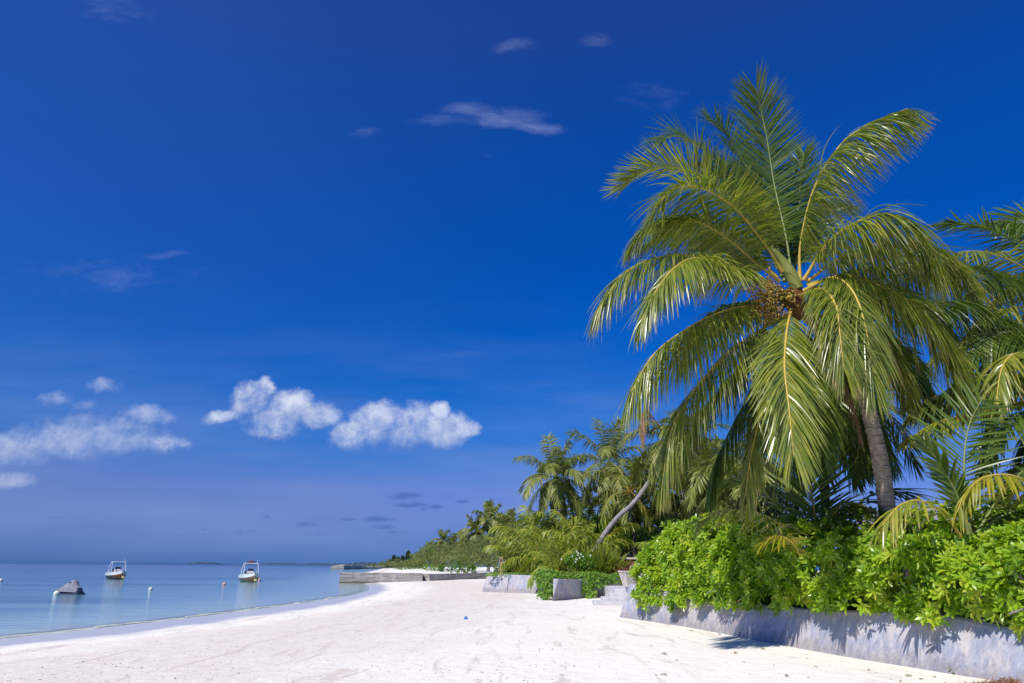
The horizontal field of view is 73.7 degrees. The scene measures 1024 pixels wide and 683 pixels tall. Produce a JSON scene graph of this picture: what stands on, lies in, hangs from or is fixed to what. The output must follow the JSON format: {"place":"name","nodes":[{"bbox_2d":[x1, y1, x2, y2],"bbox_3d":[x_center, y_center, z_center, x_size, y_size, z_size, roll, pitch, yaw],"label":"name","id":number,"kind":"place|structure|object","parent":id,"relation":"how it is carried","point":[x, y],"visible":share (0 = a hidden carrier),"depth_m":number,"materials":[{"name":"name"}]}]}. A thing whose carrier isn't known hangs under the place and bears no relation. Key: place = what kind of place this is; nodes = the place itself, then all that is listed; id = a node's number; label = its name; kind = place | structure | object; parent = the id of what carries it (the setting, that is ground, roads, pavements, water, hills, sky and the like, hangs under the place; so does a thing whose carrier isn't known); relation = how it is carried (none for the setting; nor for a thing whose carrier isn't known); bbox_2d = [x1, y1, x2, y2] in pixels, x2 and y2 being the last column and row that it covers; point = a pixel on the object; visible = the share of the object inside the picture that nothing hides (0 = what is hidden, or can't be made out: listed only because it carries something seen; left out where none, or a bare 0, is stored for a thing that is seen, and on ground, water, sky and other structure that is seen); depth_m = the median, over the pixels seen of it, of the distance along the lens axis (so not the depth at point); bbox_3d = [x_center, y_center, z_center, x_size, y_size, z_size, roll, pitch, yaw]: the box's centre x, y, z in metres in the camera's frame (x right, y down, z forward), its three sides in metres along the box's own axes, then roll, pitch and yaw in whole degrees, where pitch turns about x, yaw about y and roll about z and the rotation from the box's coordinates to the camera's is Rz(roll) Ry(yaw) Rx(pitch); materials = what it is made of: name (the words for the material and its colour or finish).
{"place":"outdoors","nodes":[
{"label":"outdoors","id":0,"kind":"place"},
{"bbox_2d":[186,562,220,563],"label":"island","id":1,"kind":"structure","parent":0,"point":[203,563],"depth_m":1410.28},
{"bbox_2d":[264,563,295,564],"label":"island","id":2,"kind":"structure","parent":0,"point":[282,563],"depth_m":1981.31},
{"bbox_2d":[296,563,343,564],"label":"island","id":3,"kind":"structure","parent":0,"point":[320,564],"depth_m":1789.76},
{"bbox_2d":[344,562,384,564],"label":"island","id":4,"kind":"structure","parent":0,"point":[362,563],"depth_m":1601.82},
{"bbox_2d":[402,551,410,567],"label":"conifer","id":5,"kind":"object","parent":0,"point":[407,556],"visible":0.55,"depth_m":299.85,"materials":[{"name":"green plant"}]},
{"bbox_2d":[0,561,818,636],"bbox_3d":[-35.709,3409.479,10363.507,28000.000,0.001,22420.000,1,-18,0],"label":"sea water","id":6,"kind":"structure","parent":0,"point":[30,603],"depth_m":56.21,"materials":[{"name":"blue liquid"}]},
{"bbox_2d":[57,580,84,594],"bbox_3d":[-31.476,17.523,48.665,2.358,1.064,0.852,-7,-20,21],"label":"water scooter","id":7,"kind":"object","parent":6,"relation":"on","point":[73,587],"visible":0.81,"depth_m":48.30,"materials":[{"name":"plastic"}]},
{"bbox_2d":[105,562,126,578],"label":"motorboat","id":8,"kind":"object","parent":6,"relation":"on","point":[116,573],"visible":0.94,"depth_m":92.81,"materials":[{"name":"plastic"}]},
{"bbox_2d":[0,596,341,637],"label":"foam line","id":9,"kind":"object","parent":6,"relation":"on","point":[95,627],"visible":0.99,"depth_m":26.48,"materials":[{"name":"white liquid"}]},
{"bbox_2d":[238,560,259,581],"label":"motorboat","id":10,"kind":"object","parent":6,"relation":"on","point":[249,575],"visible":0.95,"depth_m":85.98,"materials":[{"name":"plastic"}]},
{"bbox_2d":[0,604,890,682],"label":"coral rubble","id":11,"kind":"object","parent":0,"point":[328,660],"visible":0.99,"depth_m":12.89,"materials":[{"name":"grey stone"}]},
{"bbox_2d":[0,567,992,682],"bbox_3d":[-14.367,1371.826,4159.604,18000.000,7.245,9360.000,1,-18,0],"label":"beach","id":12,"kind":"structure","parent":0,"point":[425,610],"depth_m":15.58,"materials":[{"name":"white sand"}]},
{"bbox_2d":[330,565,387,568],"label":"breakwater","id":13,"kind":"object","parent":12,"relation":"on","point":[349,567],"visible":0.41,"depth_m":342.71,"materials":[{"name":"stone"}]},
{"bbox_2d":[339,572,422,582],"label":"sea wall","id":14,"kind":"structure","parent":12,"relation":"on","point":[348,577],"depth_m":85.10,"materials":[{"name":"concrete"}]},
{"bbox_2d":[393,556,401,568],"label":"conifer","id":15,"kind":"object","parent":12,"relation":"on","point":[398,557],"visible":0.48,"depth_m":303.91,"materials":[{"name":"green plant"}]},
{"bbox_2d":[393,565,422,569],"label":"bush","id":16,"kind":"object","parent":12,"relation":"on","point":[408,568],"visible":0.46,"depth_m":227.47,"materials":[{"name":"green plant"}]},
{"bbox_2d":[422,563,453,570],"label":"bush","id":17,"kind":"object","parent":12,"relation":"on","point":[440,568],"visible":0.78,"depth_m":162.95,"materials":[{"name":"green plant"}]},
{"bbox_2d":[430,528,453,564],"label":"palm tree","id":18,"kind":"object","parent":12,"relation":"on","point":[443,537],"visible":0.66,"depth_m":182.14,"materials":[{"name":"green plant"}]},
{"bbox_2d":[365,527,527,571],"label":"coastal scrub","id":19,"kind":"object","parent":12,"relation":"on","point":[472,549],"visible":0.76,"depth_m":135.08,"materials":[{"name":"green plant"}]},
{"bbox_2d":[440,531,457,568],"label":"palm tree","id":20,"kind":"object","parent":12,"relation":"on","point":[454,537],"visible":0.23,"depth_m":186.71,"materials":[{"name":"green plant"}]},
{"bbox_2d":[422,573,489,580],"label":"sea wall","id":21,"kind":"structure","parent":12,"relation":"on","point":[443,576],"depth_m":91.36,"materials":[{"name":"concrete"}]},
{"bbox_2d":[453,532,466,570],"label":"palm tree","id":22,"kind":"object","parent":12,"relation":"on","point":[458,535],"visible":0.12,"depth_m":162.99,"materials":[{"name":"green plant"}]},
{"bbox_2d":[450,557,477,572],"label":"bush","id":23,"kind":"object","parent":12,"relation":"on","point":[463,569],"visible":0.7,"depth_m":121.28,"materials":[{"name":"green plant"}]},
{"bbox_2d":[457,513,486,571],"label":"palm tree","id":24,"kind":"object","parent":12,"relation":"on","point":[472,523],"visible":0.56,"depth_m":144.51,"materials":[{"name":"green plant"}]},
{"bbox_2d":[471,498,502,571],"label":"palm tree","id":25,"kind":"object","parent":12,"relation":"on","point":[487,520],"visible":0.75,"depth_m":145.25,"materials":[{"name":"green plant"}]},
{"bbox_2d":[492,509,506,536],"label":"palm tree","id":26,"kind":"object","parent":12,"relation":"on","point":[500,522],"visible":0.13,"depth_m":152.83,"materials":[{"name":"green plant"}]},
{"bbox_2d":[491,508,523,534],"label":"palm tree","id":27,"kind":"object","parent":12,"relation":"on","point":[506,518],"visible":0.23,"depth_m":135.08,"materials":[{"name":"green plant"}]},
{"bbox_2d":[482,574,542,592],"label":"retaining wall","id":28,"kind":"structure","parent":12,"relation":"on","point":[511,584],"depth_m":49.61,"materials":[{"name":"concrete"}]},
{"bbox_2d":[485,572,531,576],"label":"trailing vine","id":29,"kind":"object","parent":28,"relation":"on","point":[494,574],"visible":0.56,"depth_m":50.35,"materials":[{"name":"green plant"}]},
{"bbox_2d":[504,516,525,534],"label":"palm tree","id":30,"kind":"object","parent":12,"relation":"on","point":[507,524],"visible":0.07,"depth_m":125.61,"materials":[{"name":"green plant"}]},
{"bbox_2d":[552,579,583,600],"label":"retaining wall","id":31,"kind":"structure","parent":12,"relation":"on","point":[566,589],"depth_m":38.83,"materials":[{"name":"concrete"}]},
{"bbox_2d":[532,567,562,599],"bbox_3d":[2.044,13.940,39.281,1.790,1.933,2.194,1,-18,0],"label":"trailing vine","id":32,"kind":"object","parent":31,"relation":"hanging from","point":[548,577],"visible":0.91,"depth_m":38.78,"materials":[{"name":"green plant"}]},
{"bbox_2d":[581,578,622,597],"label":"retaining wall","id":33,"kind":"structure","parent":12,"relation":"on","point":[600,593],"depth_m":42.13,"materials":[{"name":"concrete"}]},
{"bbox_2d":[557,570,621,598],"bbox_3d":[5.249,15.380,43.324,3.789,1.711,8.510,-14,-23,38],"label":"trailing vine","id":34,"kind":"object","parent":33,"relation":"on","point":[602,578],"visible":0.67,"depth_m":41.16,"materials":[{"name":"green plant"}]},
{"bbox_2d":[592,586,624,605],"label":"stone steps","id":35,"kind":"structure","parent":12,"relation":"on","point":[613,596],"depth_m":34.07,"materials":[{"name":"concrete"}]},
{"bbox_2d":[620,584,919,668],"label":"retaining wall","id":36,"kind":"structure","parent":12,"relation":"on","point":[883,637],"depth_m":15.55,"materials":[{"name":"concrete"}]},
{"bbox_2d":[920,612,1023,682],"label":"retaining wall","id":37,"kind":"structure","parent":12,"relation":"on","point":[963,646],"depth_m":11.84,"materials":[{"name":"concrete"}]},
{"bbox_2d":[943,676,1021,682],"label":"leaf litter","id":38,"kind":"object","parent":12,"relation":"on","point":[1009,680],"visible":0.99,"depth_m":10.82,"materials":[{"name":"brown plant"}]},
{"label":"concrete block","id":39,"kind":"object","parent":12,"relation":"on","visible":0},
{"bbox_2d":[618,567,643,586],"bbox_3d":[4.753,9.365,27.234,1.120,0.774,0.870,4,-19,-11],"label":"planter","id":40,"kind":"object","parent":39,"relation":"on","point":[626,580],"visible":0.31,"depth_m":26.95,"materials":[{"name":"concrete"}]},
{"bbox_2d":[0,0,1023,568],"label":"sky","id":41,"kind":"structure","parent":0,"point":[281,281],"materials":[{"name":"blue"}]},
{"bbox_2d":[492,569,653,596],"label":"garden ground","id":42,"kind":"structure","parent":0,"point":[495,570],"depth_m":47.89,"materials":[{"name":"soil"}]},
{"bbox_2d":[482,523,551,571],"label":"young palm","id":43,"kind":"object","parent":42,"relation":"on","point":[505,551],"visible":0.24,"depth_m":56.90,"materials":[{"name":"green plant"}]},
{"bbox_2d":[496,517,585,572],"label":"young palm","id":44,"kind":"object","parent":42,"relation":"on","point":[529,545],"visible":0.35,"depth_m":53.62,"materials":[{"name":"green plant"}]},
{"bbox_2d":[488,504,600,571],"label":"young palm","id":45,"kind":"object","parent":42,"relation":"on","point":[527,521],"visible":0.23,"depth_m":54.85,"materials":[{"name":"green plant"}]},
{"bbox_2d":[527,539,580,573],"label":"young palm","id":46,"kind":"object","parent":42,"relation":"on","point":[550,560],"visible":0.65,"depth_m":46.91,"materials":[{"name":"green plant"}]},
{"bbox_2d":[512,431,606,530],"bbox_3d":[3.848,13.233,56.720,7.861,12.190,7.737,-15,-24,39],"label":"palm tree","id":47,"kind":"object","parent":42,"relation":"on","point":[554,490],"visible":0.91,"depth_m":56.20,"materials":[{"name":"green plant"}]},
{"bbox_2d":[517,519,603,589],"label":"young palm","id":48,"kind":"object","parent":42,"relation":"on","point":[531,581],"visible":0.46,"depth_m":48.90,"materials":[{"name":"green plant"}]},
{"bbox_2d":[529,501,621,559],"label":"young palm","id":49,"kind":"object","parent":42,"relation":"on","point":[543,515],"visible":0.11,"depth_m":55.94,"materials":[{"name":"green plant"}]},
{"bbox_2d":[560,551,595,576],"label":"flowering shrub","id":50,"kind":"object","parent":42,"relation":"on","point":[582,558],"visible":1,"depth_m":44.41,"materials":[{"name":"green plant"}]},
{"bbox_2d":[564,543,616,571],"bbox_3d":[5.463,15.231,47.366,3.552,2.660,3.689,-14,-23,37],"label":"sword plant","id":51,"kind":"object","parent":42,"relation":"on","point":[587,556],"visible":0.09,"depth_m":47.51,"materials":[{"name":"green plant"}]},
{"bbox_2d":[541,509,642,571],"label":"young palm","id":52,"kind":"object","parent":42,"relation":"on","point":[626,542],"visible":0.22,"depth_m":50.15,"materials":[{"name":"green plant"}]},
{"bbox_2d":[548,486,641,543],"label":"tree","id":53,"kind":"object","parent":42,"relation":"on","point":[580,498],"visible":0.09,"depth_m":66.00,"materials":[{"name":"green plant"}]},
{"bbox_2d":[573,537,628,576],"bbox_3d":[5.890,14.892,46.926,4.376,3.038,3.860,1,-18,0],"label":"sword plant","id":54,"kind":"object","parent":42,"relation":"on","point":[598,562],"visible":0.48,"depth_m":46.31,"materials":[{"name":"green plant"}]},
{"bbox_2d":[562,414,650,505],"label":"palm tree","id":55,"kind":"object","parent":42,"relation":"on","point":[608,450],"visible":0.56,"depth_m":63.14,"materials":[{"name":"green plant"}]},
{"bbox_2d":[569,512,648,557],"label":"young palm","id":56,"kind":"object","parent":42,"relation":"on","point":[602,531],"visible":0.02,"depth_m":56.77,"materials":[{"name":"green plant"}]},
{"bbox_2d":[604,562,630,572],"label":"red plant","id":57,"kind":"object","parent":42,"relation":"on","point":[620,569],"visible":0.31,"depth_m":45.92,"materials":[{"name":"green plant"}]},
{"bbox_2d":[601,544,634,575],"bbox_3d":[7.057,15.043,46.497,3.984,2.507,3.344,1,-18,0],"label":"sword plant","id":58,"kind":"object","parent":42,"relation":"on","point":[615,563],"visible":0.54,"depth_m":46.15,"materials":[{"name":"green plant"}]},
{"bbox_2d":[589,503,668,557],"bbox_3d":[9.943,16.082,55.879,8.018,6.370,5.034,1,-18,0],"label":"shrub","id":59,"kind":"object","parent":42,"relation":"on","point":[642,536],"visible":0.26,"depth_m":55.13,"materials":[{"name":"green plant"}]},
{"bbox_2d":[581,453,678,557],"bbox_3d":[9.548,13.464,53.832,8.311,10.109,8.564,-12,-22,34],"label":"palm tree","id":60,"kind":"object","parent":42,"relation":"on","point":[623,499],"visible":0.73,"depth_m":53.91,"materials":[{"name":"green plant"}]},
{"bbox_2d":[592,406,715,551],"bbox_3d":[11.073,10.559,50.883,8.838,11.262,7.480,-11,-22,32],"label":"palm tree","id":61,"kind":"object","parent":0,"point":[643,429],"visible":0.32,"depth_m":50.47,"materials":[{"name":"green plant"}]},
{"bbox_2d":[669,452,742,519],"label":"tree","id":62,"kind":"object","parent":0,"point":[680,497],"visible":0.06,"depth_m":48.77,"materials":[{"name":"green plant"}]},
{"bbox_2d":[713,579,1012,619],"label":"garden ground","id":63,"kind":"structure","parent":0,"point":[850,607],"depth_m":16.60,"materials":[{"name":"soil"}]},
{"bbox_2d":[619,557,647,567],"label":"garden wall","id":64,"kind":"structure","parent":63,"relation":"on","point":[628,560],"depth_m":53.16,"materials":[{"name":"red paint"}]},
{"bbox_2d":[632,540,660,576],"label":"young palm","id":65,"kind":"object","parent":63,"relation":"on","point":[640,544],"visible":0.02,"depth_m":31.33,"materials":[{"name":"green plant"}]},
{"bbox_2d":[629,451,701,526],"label":"tree","id":66,"kind":"object","parent":63,"relation":"on","point":[671,512],"visible":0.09,"depth_m":56.38,"materials":[{"name":"green plant"}]},
{"bbox_2d":[640,500,699,540],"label":"tree","id":67,"kind":"object","parent":63,"relation":"on","point":[667,514],"visible":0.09,"depth_m":59.91,"materials":[{"name":"green plant"}]},
{"bbox_2d":[611,495,762,572],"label":"thicket","id":68,"kind":"object","parent":63,"relation":"on","point":[626,552],"visible":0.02,"depth_m":67.18,"materials":[{"name":"green plant"}]},
{"bbox_2d":[645,408,737,515],"bbox_3d":[13.627,11.046,51.325,7.197,13.150,7.087,1,-18,0],"label":"palm tree","id":69,"kind":"object","parent":63,"relation":"on","point":[712,441],"visible":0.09,"depth_m":51.31,"materials":[{"name":"green plant"}]},
{"bbox_2d":[653,433,745,521],"bbox_3d":[11.156,9.427,38.877,6.082,8.431,5.850,1,-18,0],"label":"palm tree","id":70,"kind":"object","parent":63,"relation":"on","point":[700,487],"visible":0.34,"depth_m":38.99,"materials":[{"name":"green plant"}]},
{"bbox_2d":[696,440,819,516],"bbox_3d":[9.358,6.342,26.277,4.732,6.412,4.564,1,-18,0],"label":"palm tree","id":71,"kind":"object","parent":63,"relation":"on","point":[728,494],"visible":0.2,"depth_m":26.48,"materials":[{"name":"green plant"}]},
{"bbox_2d":[716,487,819,521],"bbox_3d":[7.978,6.212,21.192,3.551,3.420,2.200,1,-18,0],"label":"shrub","id":72,"kind":"object","parent":63,"relation":"on","point":[731,501],"visible":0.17,"depth_m":21.28,"materials":[{"name":"green plant"}]},
{"bbox_2d":[585,60,1023,598],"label":"palm tree","id":73,"kind":"object","parent":63,"relation":"on","point":[853,344],"visible":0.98,"depth_m":16.13,"materials":[{"name":"green plant"}]},
{"bbox_2d":[680,419,935,561],"bbox_3d":[7.308,3.339,16.949,6.686,4.174,3.095,1,-18,0],"label":"young palm","id":74,"kind":"object","parent":63,"relation":"on","point":[789,497],"visible":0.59,"depth_m":16.65,"materials":[{"name":"green plant"}]},
{"bbox_2d":[627,510,1023,641],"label":"hedge","id":75,"kind":"object","parent":63,"relation":"on","point":[724,563],"visible":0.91,"depth_m":14.65,"materials":[{"name":"green plant"}]},
{"bbox_2d":[730,346,956,515],"bbox_3d":[9.047,3.329,18.634,5.743,7.145,5.504,1,-18,0],"label":"palm tree","id":76,"kind":"object","parent":63,"relation":"on","point":[915,463],"visible":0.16,"depth_m":17.89,"materials":[{"name":"green plant"}]},
{"bbox_2d":[799,504,927,602],"bbox_3d":[8.125,4.883,15.482,2.209,2.408,2.362,13,-22,-32],"label":"shrub","id":77,"kind":"object","parent":63,"relation":"on","point":[839,519],"visible":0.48,"depth_m":15.55,"materials":[{"name":"green plant"}]},
{"bbox_2d":[854,506,1023,585],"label":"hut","id":78,"kind":"object","parent":63,"relation":"on","point":[953,531],"depth_m":29.09,"materials":[{"name":"brown plant"}]},
{"bbox_2d":[863,373,1023,550],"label":"young palm","id":79,"kind":"object","parent":63,"relation":"on","point":[961,499],"visible":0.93,"depth_m":13.30,"materials":[{"name":"green plant"}]},
{"bbox_2d":[896,324,1023,521],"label":"palm tree","id":80,"kind":"object","parent":63,"relation":"on","point":[1008,366],"visible":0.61,"depth_m":15.41,"materials":[{"name":"green plant"}]},
{"bbox_2d":[903,496,1023,539],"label":"shrub","id":81,"kind":"object","parent":63,"relation":"on","point":[941,527],"visible":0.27,"depth_m":13.97,"materials":[{"name":"green plant"}]},
{"bbox_2d":[906,197,1023,454],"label":"palm tree","id":82,"kind":"object","parent":63,"relation":"on","point":[1008,227],"visible":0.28,"depth_m":19.77,"materials":[{"name":"green plant"}]}
]}

